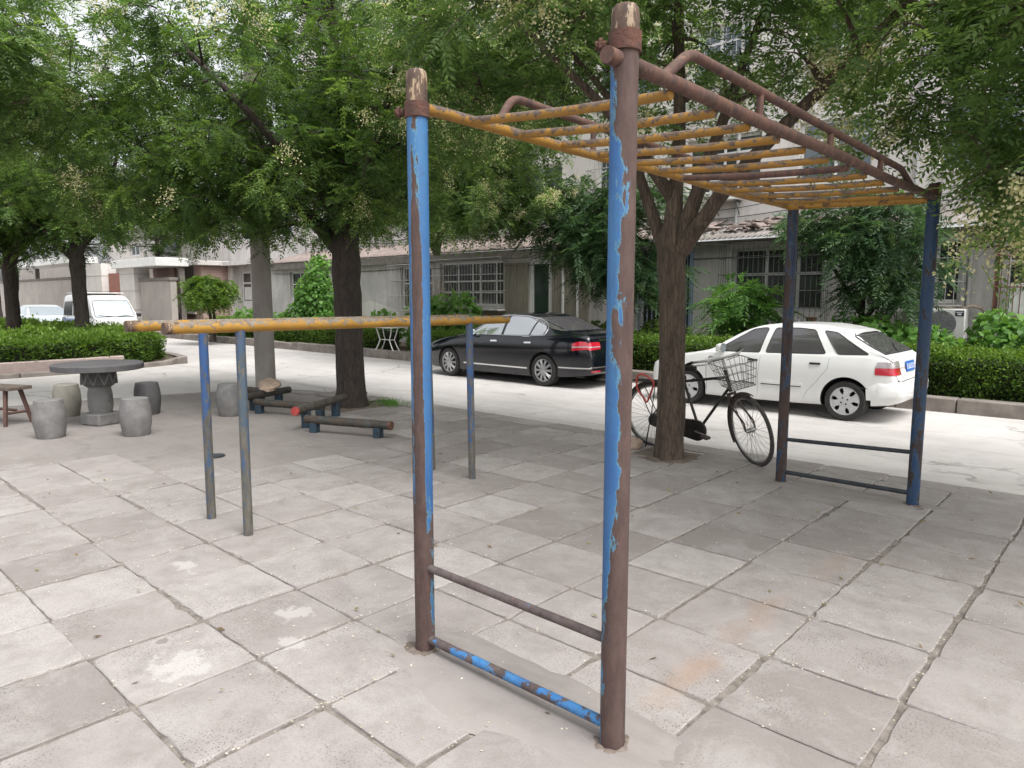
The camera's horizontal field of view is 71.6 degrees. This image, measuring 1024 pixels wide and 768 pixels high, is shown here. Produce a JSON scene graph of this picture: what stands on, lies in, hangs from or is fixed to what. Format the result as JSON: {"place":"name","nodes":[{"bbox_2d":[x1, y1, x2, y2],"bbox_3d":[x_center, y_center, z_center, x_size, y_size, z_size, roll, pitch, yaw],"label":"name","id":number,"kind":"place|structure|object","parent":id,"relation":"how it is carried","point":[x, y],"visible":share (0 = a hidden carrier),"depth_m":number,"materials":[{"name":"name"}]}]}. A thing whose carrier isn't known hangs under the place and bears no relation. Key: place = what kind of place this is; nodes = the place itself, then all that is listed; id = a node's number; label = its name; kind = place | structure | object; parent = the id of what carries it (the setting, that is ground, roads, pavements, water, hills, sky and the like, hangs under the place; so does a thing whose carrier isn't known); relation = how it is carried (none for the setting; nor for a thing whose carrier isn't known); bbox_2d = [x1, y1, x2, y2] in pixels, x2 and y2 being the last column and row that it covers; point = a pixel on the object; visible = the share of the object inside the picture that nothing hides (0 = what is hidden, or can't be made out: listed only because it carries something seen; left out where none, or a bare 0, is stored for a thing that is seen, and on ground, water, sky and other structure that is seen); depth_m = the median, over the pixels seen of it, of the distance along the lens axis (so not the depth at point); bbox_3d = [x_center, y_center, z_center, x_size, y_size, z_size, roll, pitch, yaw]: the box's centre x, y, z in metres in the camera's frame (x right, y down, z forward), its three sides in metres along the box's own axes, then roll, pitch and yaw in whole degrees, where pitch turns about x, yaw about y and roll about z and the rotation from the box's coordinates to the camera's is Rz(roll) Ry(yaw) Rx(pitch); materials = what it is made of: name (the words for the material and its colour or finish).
{"place":"outdoors","nodes":[
{"label":"outdoors","id":0,"kind":"place"},
{"bbox_2d":[17,355,173,373],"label":"soil","id":1,"kind":"structure","parent":0,"point":[164,358],"depth_m":18.83,"materials":[{"name":"soil"}]},
{"bbox_2d":[0,313,167,372],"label":"hedge","id":2,"kind":"object","parent":1,"relation":"on","point":[38,339],"visible":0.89,"depth_m":17.03,"materials":[{"name":"green plant"}]},
{"bbox_2d":[0,390,411,472],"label":"pavement","id":3,"kind":"structure","parent":0,"point":[172,439],"depth_m":8.58,"materials":[{"name":"concrete"}]},
{"bbox_2d":[0,384,31,426],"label":"wooden bench","id":4,"kind":"object","parent":3,"relation":"on","point":[5,388],"visible":0.98,"depth_m":9.51,"materials":[{"name":"brown wood"}]},
{"bbox_2d":[31,398,66,439],"bbox_3d":[-5.660,0.423,8.686,0.363,0.471,0.366,-3,7,-14],"label":"stone stool","id":5,"kind":"object","parent":3,"relation":"on","point":[49,418],"visible":1,"depth_m":8.56,"materials":[{"name":"stone"}]},
{"bbox_2d":[0,0,107,189],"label":"broadleaf tree","id":6,"kind":"object","parent":3,"relation":"on","point":[15,48],"visible":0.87,"depth_m":9.77,"materials":[{"name":"green plant"}]},
{"bbox_2d":[52,383,81,417],"bbox_3d":[-6.421,0.232,10.242,0.366,0.471,0.364,-5,9,-39],"label":"stone stool","id":7,"kind":"object","parent":3,"relation":"on","point":[69,394],"visible":0.81,"depth_m":10.13,"materials":[{"name":"stone"}]},
{"bbox_2d":[49,359,143,426],"bbox_3d":[-5.572,0.128,9.600,1.106,0.834,1.106,6,9,42],"label":"stone table","id":8,"kind":"object","parent":3,"relation":"on","point":[98,379],"visible":0.99,"depth_m":9.46,"materials":[{"name":"stone"}]},
{"bbox_2d":[119,396,151,436],"bbox_3d":[-4.684,0.405,8.838,0.362,0.471,0.366,2,6,18],"label":"stone stool","id":9,"kind":"object","parent":3,"relation":"on","point":[135,416],"visible":1,"depth_m":8.71,"materials":[{"name":"stone"}]},
{"bbox_2d":[134,381,160,414],"bbox_3d":[-5.360,0.208,10.441,0.363,0.471,0.364,-1,6,-6],"label":"stone stool","id":10,"kind":"object","parent":3,"relation":"on","point":[150,390],"visible":0.73,"depth_m":10.33,"materials":[{"name":"stone"}]},
{"bbox_2d":[216,382,237,416],"bbox_3d":[-4.096,0.225,10.300,0.362,0.471,0.364,4,7,26],"label":"stone stool","id":11,"kind":"object","parent":3,"relation":"on","point":[227,399],"visible":0.77,"depth_m":10.15,"materials":[{"name":"stone"}]},
{"bbox_2d":[247,386,264,398],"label":"balance beam","id":12,"kind":"structure","parent":3,"relation":"on","point":[252,389],"depth_m":11.53,"materials":[{"name":"paint"}]},
{"bbox_2d":[240,0,275,387],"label":"utility pole","id":13,"kind":"object","parent":3,"relation":"on","point":[264,347],"visible":0.3,"depth_m":12.60,"materials":[{"name":"concrete"}]},
{"bbox_2d":[7,0,513,408],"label":"broadleaf tree","id":14,"kind":"object","parent":3,"relation":"on","point":[314,158],"visible":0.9,"depth_m":9.81,"materials":[{"name":"green plant"}]},
{"bbox_2d":[248,386,291,410],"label":"balance beam","id":15,"kind":"structure","parent":3,"relation":"on","point":[277,393],"depth_m":11.02,"materials":[{"name":"paint"}]},
{"bbox_2d":[258,378,280,391],"bbox_3d":[-3.801,0.013,11.134,0.350,0.092,0.558,-9,22,-16],"label":"flat stone","id":16,"kind":"object","parent":15,"relation":"on","point":[268,385],"visible":1,"depth_m":11.05,"materials":[{"name":"stone"}]},
{"bbox_2d":[253,399,324,415],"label":"balance beam","id":17,"kind":"structure","parent":3,"relation":"on","point":[259,404],"depth_m":10.31,"materials":[{"name":"paint"}]},
{"bbox_2d":[291,393,347,427],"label":"balance beam","id":18,"kind":"structure","parent":3,"relation":"on","point":[308,408],"depth_m":9.62,"materials":[{"name":"paint"}]},
{"bbox_2d":[304,415,393,438],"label":"balance beam","id":19,"kind":"structure","parent":3,"relation":"on","point":[376,426],"depth_m":8.77,"materials":[{"name":"paint"}]},
{"bbox_2d":[213,453,224,457],"bbox_3d":[-3.201,0.771,7.662,0.200,0.010,0.200,6,9,42],"label":"drain cover","id":20,"kind":"object","parent":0,"point":[216,455],"visible":0.69,"depth_m":7.65,"materials":[{"name":"metal"}]},
{"bbox_2d":[208,333,410,350],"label":"soil","id":21,"kind":"structure","parent":0,"point":[403,346],"depth_m":23.31,"materials":[{"name":"soil"}]},
{"bbox_2d":[0,277,71,316],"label":"courtyard wall","id":22,"kind":"structure","parent":21,"relation":"on","point":[48,291],"depth_m":50.10,"materials":[{"name":"paint"}]},
{"bbox_2d":[17,256,97,278],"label":"canopy","id":23,"kind":"object","parent":21,"relation":"on","point":[38,265],"visible":0.35,"depth_m":47.58,"materials":[{"name":"concrete"}]},
{"bbox_2d":[86,263,115,292],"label":"gate pillar","id":24,"kind":"structure","parent":21,"relation":"on","point":[97,279],"depth_m":41.48,"materials":[{"name":"paint"}]},
{"bbox_2d":[108,273,120,294],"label":"gate","id":25,"kind":"structure","parent":21,"relation":"on","point":[114,282],"depth_m":40.71,"materials":[{"name":"metal"}]},
{"bbox_2d":[119,268,149,320],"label":"gate pillar","id":26,"kind":"structure","parent":21,"relation":"on","point":[130,288],"depth_m":38.08,"materials":[{"name":"paint"}]},
{"bbox_2d":[111,257,188,319],"bbox_3d":[-19.166,-4.737,37.593,6.173,3.641,1.600,6,9,42],"label":"canopy","id":27,"kind":"object","parent":21,"relation":"on","point":[158,262],"visible":0.66,"depth_m":35.91,"materials":[{"name":"concrete"}]},
{"bbox_2d":[138,277,178,319],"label":"courtyard wall","id":28,"kind":"structure","parent":21,"relation":"on","point":[159,301],"depth_m":36.30,"materials":[{"name":"paint"}]},
{"bbox_2d":[153,260,229,319],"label":"brick building","id":29,"kind":"structure","parent":21,"relation":"on","point":[216,269],"depth_m":37.46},
{"bbox_2d":[173,273,242,341],"bbox_3d":[-11.314,-2.860,26.640,2.437,2.591,2.400,6,9,42],"label":"umbrella tree","id":30,"kind":"object","parent":21,"relation":"on","point":[205,293],"visible":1,"depth_m":26.14,"materials":[{"name":"green plant"}]},
{"bbox_2d":[222,158,304,315],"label":"pale building","id":31,"kind":"structure","parent":21,"relation":"on","point":[239,271],"depth_m":36.82,"materials":[{"name":"grey"}]},
{"bbox_2d":[242,271,251,314],"bbox_3d":[-13.605,-4.477,36.872,1.359,2.700,0.065,6,9,42],"label":"door","id":32,"kind":"structure","parent":31,"relation":"in","point":[246,276],"depth_m":36.98,"materials":[{"name":"grey"}]},
{"bbox_2d":[206,311,398,349],"bbox_3d":[-8.175,-2.050,25.782,12.122,1.193,1.334,6,9,42],"label":"hedge","id":33,"kind":"object","parent":21,"relation":"on","point":[370,337],"visible":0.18,"depth_m":23.57,"materials":[{"name":"green plant"}]},
{"bbox_2d":[282,254,333,317],"bbox_3d":[-7.495,-3.213,27.078,4.464,3.453,1.696,6,9,42],"label":"vine mound","id":34,"kind":"object","parent":21,"relation":"on","point":[319,302],"visible":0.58,"depth_m":26.75,"materials":[{"name":"green plant"}]},
{"bbox_2d":[229,306,405,344],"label":"garden plants","id":35,"kind":"object","parent":21,"relation":"on","point":[240,313],"visible":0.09,"depth_m":23.90,"materials":[{"name":"green plant"}]},
{"bbox_2d":[400,264,463,313],"bbox_3d":[-2.758,-2.709,22.884,2.979,3.021,0.831,6,9,42],"label":"withered vine","id":36,"kind":"object","parent":21,"relation":"on","point":[436,285],"visible":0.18,"depth_m":22.52,"materials":[{"name":"plant"}]},
{"bbox_2d":[406,325,475,348],"bbox_3d":[-0.586,-1.147,18.792,6.130,1.072,1.203,6,9,42],"label":"hedge","id":37,"kind":"object","parent":21,"relation":"on","point":[442,333],"visible":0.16,"depth_m":19.82,"materials":[{"name":"green plant"}]},
{"bbox_2d":[401,289,486,347],"bbox_3d":[-2.015,-1.864,21.700,3.628,2.119,1.420,6,9,42],"label":"squash vine","id":38,"kind":"object","parent":21,"relation":"on","point":[438,308],"visible":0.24,"depth_m":21.16,"materials":[{"name":"green plant"}]},
{"bbox_2d":[353,2,590,257],"bbox_3d":[-1.419,-5.266,18.736,9.283,9.388,5.548,6,9,42],"label":"broadleaf tree","id":39,"kind":"object","parent":21,"relation":"on","point":[482,214],"visible":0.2,"depth_m":16.72,"materials":[{"name":"green plant"}]},
{"bbox_2d":[504,169,709,329],"bbox_3d":[2.271,-2.733,16.981,5.471,4.706,3.060,6,9,42],"label":"sumac tree","id":40,"kind":"object","parent":21,"relation":"on","point":[581,235],"visible":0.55,"depth_m":16.39,"materials":[{"name":"green plant"}]},
{"bbox_2d":[586,317,694,345],"bbox_3d":[2.532,-1.038,17.458,4.331,1.341,1.353,5,9,37],"label":"leafy shrub","id":41,"kind":"object","parent":21,"relation":"on","point":[648,326],"visible":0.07,"depth_m":16.73,"materials":[{"name":"green plant"}]},
{"bbox_2d":[271,0,1023,355],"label":"apartment building","id":42,"kind":"structure","parent":21,"relation":"on","point":[503,282],"depth_m":18.44,"materials":[{"name":"grey"}]},
{"bbox_2d":[292,272,313,301],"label":"window","id":43,"kind":"structure","parent":42,"relation":"in","point":[296,276],"depth_m":30.54,"materials":[{"name":"grey"}]},
{"bbox_2d":[316,2,340,29],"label":"window","id":44,"kind":"structure","parent":42,"relation":"in","point":[335,2],"depth_m":30.59,"materials":[{"name":"grey"}]},
{"bbox_2d":[403,266,431,307],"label":"window","id":45,"kind":"structure","parent":42,"relation":"in","point":[406,284],"depth_m":25.52,"materials":[{"name":"grey"}]},
{"bbox_2d":[442,261,502,305],"bbox_3d":[-1.258,-3.273,23.211,2.974,1.400,0.060,6,9,42],"label":"window","id":46,"kind":"structure","parent":42,"relation":"in","point":[488,286],"depth_m":22.99,"materials":[{"name":"grey"}]},
{"bbox_2d":[463,4,491,40],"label":"window","id":47,"kind":"structure","parent":42,"relation":"in","point":[489,4],"depth_m":24.40,"materials":[{"name":"grey"}]},
{"bbox_2d":[530,259,551,311],"bbox_3d":[0.886,-2.361,21.201,0.851,2.680,0.060,6,9,42],"label":"door","id":48,"kind":"structure","parent":42,"relation":"in","point":[540,297],"depth_m":21.18,"materials":[{"name":"green glass"}]},
{"bbox_2d":[528,164,561,195],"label":"window","id":49,"kind":"structure","parent":42,"relation":"in","point":[550,166],"depth_m":22.94,"materials":[{"name":"grey"}]},
{"bbox_2d":[599,161,644,199],"bbox_3d":[3.296,-6.091,21.091,1.700,1.450,0.060,6,9,42],"label":"window","id":50,"kind":"structure","parent":42,"relation":"in","point":[601,164],"depth_m":21.54,"materials":[{"name":"grey"}]},
{"bbox_2d":[600,45,659,99],"bbox_3d":[3.442,-8.903,20.609,2.100,1.450,0.060,6,9,42],"label":"window","id":51,"kind":"structure","parent":42,"relation":"in","point":[653,45],"depth_m":20.43,"materials":[{"name":"grey"}]},
{"bbox_2d":[692,18,751,82],"bbox_3d":[5.535,-8.667,18.688,1.700,1.450,0.060,6,9,42],"label":"window","id":52,"kind":"structure","parent":42,"relation":"in","point":[714,44],"depth_m":18.60,"materials":[{"name":"grey"}]},
{"bbox_2d":[689,131,761,193],"bbox_3d":[5.681,-5.822,18.901,2.100,1.450,0.060,6,9,42],"label":"window","id":53,"kind":"structure","parent":42,"relation":"in","point":[756,134],"depth_m":18.77,"materials":[{"name":"grey"}]},
{"bbox_2d":[709,180,742,215],"bbox_3d":[5.622,-4.900,18.604,0.820,0.918,0.375,6,9,42],"label":"air conditioner","id":54,"kind":"object","parent":42,"relation":"attached to","point":[732,198],"visible":0.06,"depth_m":18.45,"materials":[{"name":"metal"}]},
{"bbox_2d":[705,216,827,233],"bbox_3d":[6.102,-3.848,17.116,2.681,0.423,1.577,6,9,42],"label":"rubble","id":55,"kind":"object","parent":42,"relation":"on","point":[769,222],"visible":0.64,"depth_m":17.13,"materials":[{"name":"stone"}]},
{"bbox_2d":[733,245,823,311],"bbox_3d":[6.143,-2.424,16.417,2.163,1.490,0.060,6,9,42],"label":"window","id":56,"kind":"structure","parent":42,"relation":"in","point":[750,265],"depth_m":16.37,"materials":[{"name":"grey"}]},
{"bbox_2d":[800,115,873,183],"bbox_3d":[7.774,-5.586,16.980,1.700,1.450,0.060,6,9,42],"label":"window","id":57,"kind":"structure","parent":42,"relation":"in","point":[811,153],"depth_m":17.01,"materials":[{"name":"grey"}]},
{"bbox_2d":[806,1,879,58],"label":"window","id":58,"kind":"structure","parent":42,"relation":"in","point":[821,1],"depth_m":16.79,"materials":[{"name":"grey"}]},
{"bbox_2d":[906,238,963,302],"bbox_3d":[8.483,-2.269,14.256,0.992,1.274,0.060,6,9,42],"label":"window","id":59,"kind":"structure","parent":42,"relation":"in","point":[948,299],"depth_m":14.08,"materials":[{"name":"grey"}]},
{"bbox_2d":[932,308,968,342],"bbox_3d":[8.485,-1.000,13.863,0.650,0.938,0.375,6,9,42],"label":"air conditioner","id":60,"kind":"object","parent":42,"relation":"attached to","point":[955,321],"visible":0.6,"depth_m":13.62,"materials":[{"name":"metal"}]},
{"bbox_2d":[934,304,984,331],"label":"insulated pipes","id":61,"kind":"object","parent":42,"relation":"on","point":[969,306],"visible":0.67,"depth_m":13.58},
{"bbox_2d":[940,91,1023,165],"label":"window","id":62,"kind":"structure","parent":42,"relation":"in","point":[1015,91],"depth_m":15.21,"materials":[{"name":"grey"}]},
{"bbox_2d":[1004,230,1023,311],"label":"window","id":63,"kind":"structure","parent":42,"relation":"in","point":[1011,278],"depth_m":13.39,"materials":[{"name":"grey"}]},
{"bbox_2d":[597,324,739,370],"bbox_3d":[4.056,-0.679,14.548,6.092,1.189,1.325,6,9,42],"label":"hedge","id":64,"kind":"object","parent":21,"relation":"on","point":[646,354],"visible":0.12,"depth_m":15.19,"materials":[{"name":"green plant"}]},
{"bbox_2d":[686,271,812,345],"bbox_3d":[4.821,-1.075,15.170,2.132,2.866,2.632,-2,7,-13],"label":"sumac sapling","id":65,"kind":"object","parent":21,"relation":"on","point":[735,310],"visible":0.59,"depth_m":14.85,"materials":[{"name":"green plant"}]},
{"bbox_2d":[766,180,976,328],"bbox_3d":[6.470,-1.894,13.348,4.000,3.916,2.582,6,9,42],"label":"sumac tree","id":66,"kind":"object","parent":21,"relation":"on","point":[881,265],"visible":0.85,"depth_m":12.72,"materials":[{"name":"green plant"}]},
{"bbox_2d":[831,311,966,361],"bbox_3d":[6.584,-0.655,13.021,3.225,1.541,1.340,6,9,42],"label":"leafy shrub","id":67,"kind":"object","parent":21,"relation":"on","point":[900,331],"visible":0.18,"depth_m":12.49,"materials":[{"name":"green plant"}]},
{"bbox_2d":[904,327,1023,402],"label":"hedge","id":68,"kind":"object","parent":21,"relation":"on","point":[983,375],"visible":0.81,"depth_m":11.20,"materials":[{"name":"green plant"}]},
{"bbox_2d":[963,306,1023,362],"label":"leafy shrub","id":69,"kind":"object","parent":21,"relation":"on","point":[1007,329],"visible":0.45,"depth_m":12.39,"materials":[{"name":"green plant"}]},
{"bbox_2d":[325,402,387,412],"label":"soil","id":70,"kind":"structure","parent":0,"point":[328,408],"depth_m":10.91,"materials":[{"name":"soil"}]},
{"bbox_2d":[368,396,408,407],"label":"grass","id":71,"kind":"structure","parent":70,"relation":"on","point":[392,402],"depth_m":11.14,"materials":[{"name":"green plant"}]},
{"bbox_2d":[0,365,960,486],"bbox_3d":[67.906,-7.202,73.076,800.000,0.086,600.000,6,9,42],"label":"ground","id":72,"kind":"structure","parent":0,"point":[174,379],"depth_m":14.31,"materials":[{"name":"concrete"}]},
{"bbox_2d":[0,140,23,318],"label":"broadleaf tree","id":73,"kind":"object","parent":72,"relation":"on","point":[1,313],"visible":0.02,"depth_m":38.66,"materials":[{"name":"green plant"}]},
{"bbox_2d":[0,46,109,338],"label":"broadleaf tree","id":74,"kind":"object","parent":72,"relation":"on","point":[9,262],"visible":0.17,"depth_m":20.02,"materials":[{"name":"green plant"}]},
{"bbox_2d":[0,355,123,373],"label":"planter wall","id":75,"kind":"structure","parent":72,"relation":"on","point":[23,366],"depth_m":15.70,"materials":[{"name":"concrete"}]},
{"bbox_2d":[0,15,187,329],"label":"broadleaf tree","id":76,"kind":"object","parent":72,"relation":"on","point":[74,248],"visible":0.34,"depth_m":18.31,"materials":[{"name":"green plant"}]},
{"bbox_2d":[0,351,187,378],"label":"kerb","id":77,"kind":"structure","parent":72,"relation":"on","point":[179,359],"depth_m":17.32,"materials":[{"name":"concrete"}]},
{"bbox_2d":[19,256,182,279],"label":"pale house","id":78,"kind":"structure","parent":72,"relation":"on","point":[56,272],"depth_m":63.58,"materials":[{"name":"grey"}]},
{"bbox_2d":[103,171,185,257],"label":"broadleaf tree","id":79,"kind":"object","parent":72,"relation":"on","point":[155,248],"visible":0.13,"depth_m":48.80,"materials":[{"name":"green plant"}]},
{"bbox_2d":[109,217,305,260],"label":"pale house","id":80,"kind":"structure","parent":72,"relation":"on","point":[224,254],"depth_m":51.16,"materials":[{"name":"grey"}]},
{"bbox_2d":[131,244,139,256],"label":"window","id":81,"kind":"structure","parent":80,"relation":"in","point":[134,251],"depth_m":56.14,"materials":[{"name":"grey"}]},
{"bbox_2d":[161,239,180,252],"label":"window","id":82,"kind":"structure","parent":80,"relation":"in","point":[174,243],"depth_m":51.48,"materials":[{"name":"grey"}]},
{"bbox_2d":[154,331,1023,419],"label":"kerb","id":83,"kind":"structure","parent":72,"relation":"on","point":[989,408],"depth_m":11.43,"materials":[{"name":"concrete"}]},
{"bbox_2d":[375,327,404,350],"bbox_3d":[-3.664,-1.333,20.846,0.960,0.705,0.600,6,9,42],"label":"garden table","id":84,"kind":"object","parent":83,"relation":"on","point":[384,339],"visible":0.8,"depth_m":20.71,"materials":[{"name":"metal"}]},
{"bbox_2d":[357,0,1023,460],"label":"broadleaf tree","id":85,"kind":"object","parent":72,"relation":"on","point":[459,60],"visible":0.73,"depth_m":7.15,"materials":[{"name":"green plant"}]},
{"bbox_2d":[796,0,1023,320],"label":"broadleaf tree","id":86,"kind":"object","parent":72,"relation":"on","point":[1003,150],"visible":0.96,"depth_m":5.02,"materials":[{"name":"green plant"}]},
{"bbox_2d":[0,0,991,280],"label":"sky","id":87,"kind":"structure","parent":0,"point":[85,42],"materials":[{"name":"white"}]},
{"bbox_2d":[0,390,1023,767],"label":"paving","id":88,"kind":"structure","parent":0,"point":[970,682],"depth_m":3.96,"materials":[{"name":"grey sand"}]},
{"bbox_2d":[124,314,509,535],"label":"parallel bars","id":89,"kind":"object","parent":88,"relation":"on","point":[202,328],"visible":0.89,"depth_m":5.32,"materials":[{"name":"metal"}]},
{"bbox_2d":[6,419,1023,762],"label":"fallen petals","id":90,"kind":"object","parent":88,"relation":"on","point":[500,621],"visible":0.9,"depth_m":3.87,"materials":[{"name":"plant"}]},
{"bbox_2d":[26,424,1023,713],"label":"fallen leaves","id":91,"kind":"object","parent":88,"relation":"on","point":[588,542],"visible":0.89,"depth_m":4.83,"materials":[{"name":"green plant"}]},
{"bbox_2d":[389,630,681,767],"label":"ground cement","id":92,"kind":"object","parent":88,"relation":"on","point":[475,700],"visible":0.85,"depth_m":2.95,"materials":[{"name":"grey concrete"}]},
{"bbox_2d":[631,437,642,449],"bbox_3d":[1.381,0.692,8.060,0.199,0.179,0.253,2,7,18],"label":"rock","id":93,"kind":"object","parent":88,"relation":"on","point":[636,443],"visible":0.61,"depth_m":7.96,"materials":[{"name":"beige stone"}]},
{"bbox_2d":[395,2,941,753],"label":"monkey bars","id":94,"kind":"object","parent":88,"relation":"on","point":[621,58],"visible":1,"depth_m":3.21,"materials":[{"name":"metal"}]},
{"bbox_2d":[631,348,774,466],"bbox_3d":[2.085,0.194,7.686,0.647,1.179,1.932,-5,8,-34],"label":"bicycle","id":95,"kind":"object","parent":88,"relation":"on","point":[695,429],"visible":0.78,"depth_m":7.41,"materials":[{"name":"black metal"}]},
{"bbox_2d":[636,373,654,402],"bbox_3d":[1.502,0.047,8.007,0.250,0.339,0.048,6,9,42],"label":"cable lock","id":96,"kind":"object","parent":95,"relation":"hanging from","point":[648,377],"visible":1,"depth_m":8.00,"materials":[{"name":"red plastic"}]},
{"bbox_2d":[753,478,948,512],"bbox_3d":[2.880,0.949,6.201,1.759,0.016,0.441,6,9,42],"label":"ground cement","id":97,"kind":"object","parent":88,"relation":"on","point":[847,494],"visible":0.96,"depth_m":6.12,"materials":[{"name":"concrete"}]},
{"bbox_2d":[143,337,1023,494],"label":"road","id":98,"kind":"structure","parent":0,"point":[975,451],"depth_m":10.56,"materials":[{"name":"concrete"}]},
{"bbox_2d":[20,305,62,321],"bbox_3d":[-19.910,-2.634,30.173,4.860,1.466,2.090,6,9,42],"label":"saloon car","id":99,"kind":"object","parent":98,"relation":"on","point":[49,312],"visible":0.29,"depth_m":29.54,"materials":[{"name":"silver metal"}]},
{"bbox_2d":[62,293,140,325],"bbox_3d":[-15.545,-2.457,26.744,3.720,1.951,1.970,6,9,42],"label":"microbus","id":100,"kind":"object","parent":98,"relation":"on","point":[111,307],"visible":0.38,"depth_m":25.78,"materials":[{"name":"white paint"}]},
{"bbox_2d":[64,301,72,315],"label":"window","id":101,"kind":"structure","parent":100,"relation":"in","point":[68,305],"depth_m":26.86,"materials":[{"name":"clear glass"}]},
{"bbox_2d":[432,312,605,385],"bbox_3d":[0.251,-0.869,15.799,4.868,1.466,2.090,6,9,42],"label":"saloon car","id":102,"kind":"object","parent":98,"relation":"on","point":[546,348],"visible":0.84,"depth_m":14.64,"materials":[{"name":"black paint"}]},
{"bbox_2d":[653,322,928,420],"bbox_3d":[4.451,-0.334,11.732,4.125,1.396,1.970,6,9,42],"label":"hatchback car","id":103,"kind":"object","parent":98,"relation":"on","point":[844,371],"visible":0.73,"depth_m":10.62,"materials":[{"name":"white paint"}]},
{"bbox_2d":[631,447,701,465],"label":"soil","id":104,"kind":"structure","parent":0,"point":[649,453],"depth_m":7.56,"materials":[{"name":"soil"}]},
{"bbox_2d":[805,317,816,321],"bbox_3d":[6.589,-1.390,15.648,0.231,0.165,0.231,6,9,42],"label":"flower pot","id":105,"kind":"object","parent":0,"point":[810,318],"visible":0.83,"depth_m":15.56,"materials":[{"name":"ceramic"}]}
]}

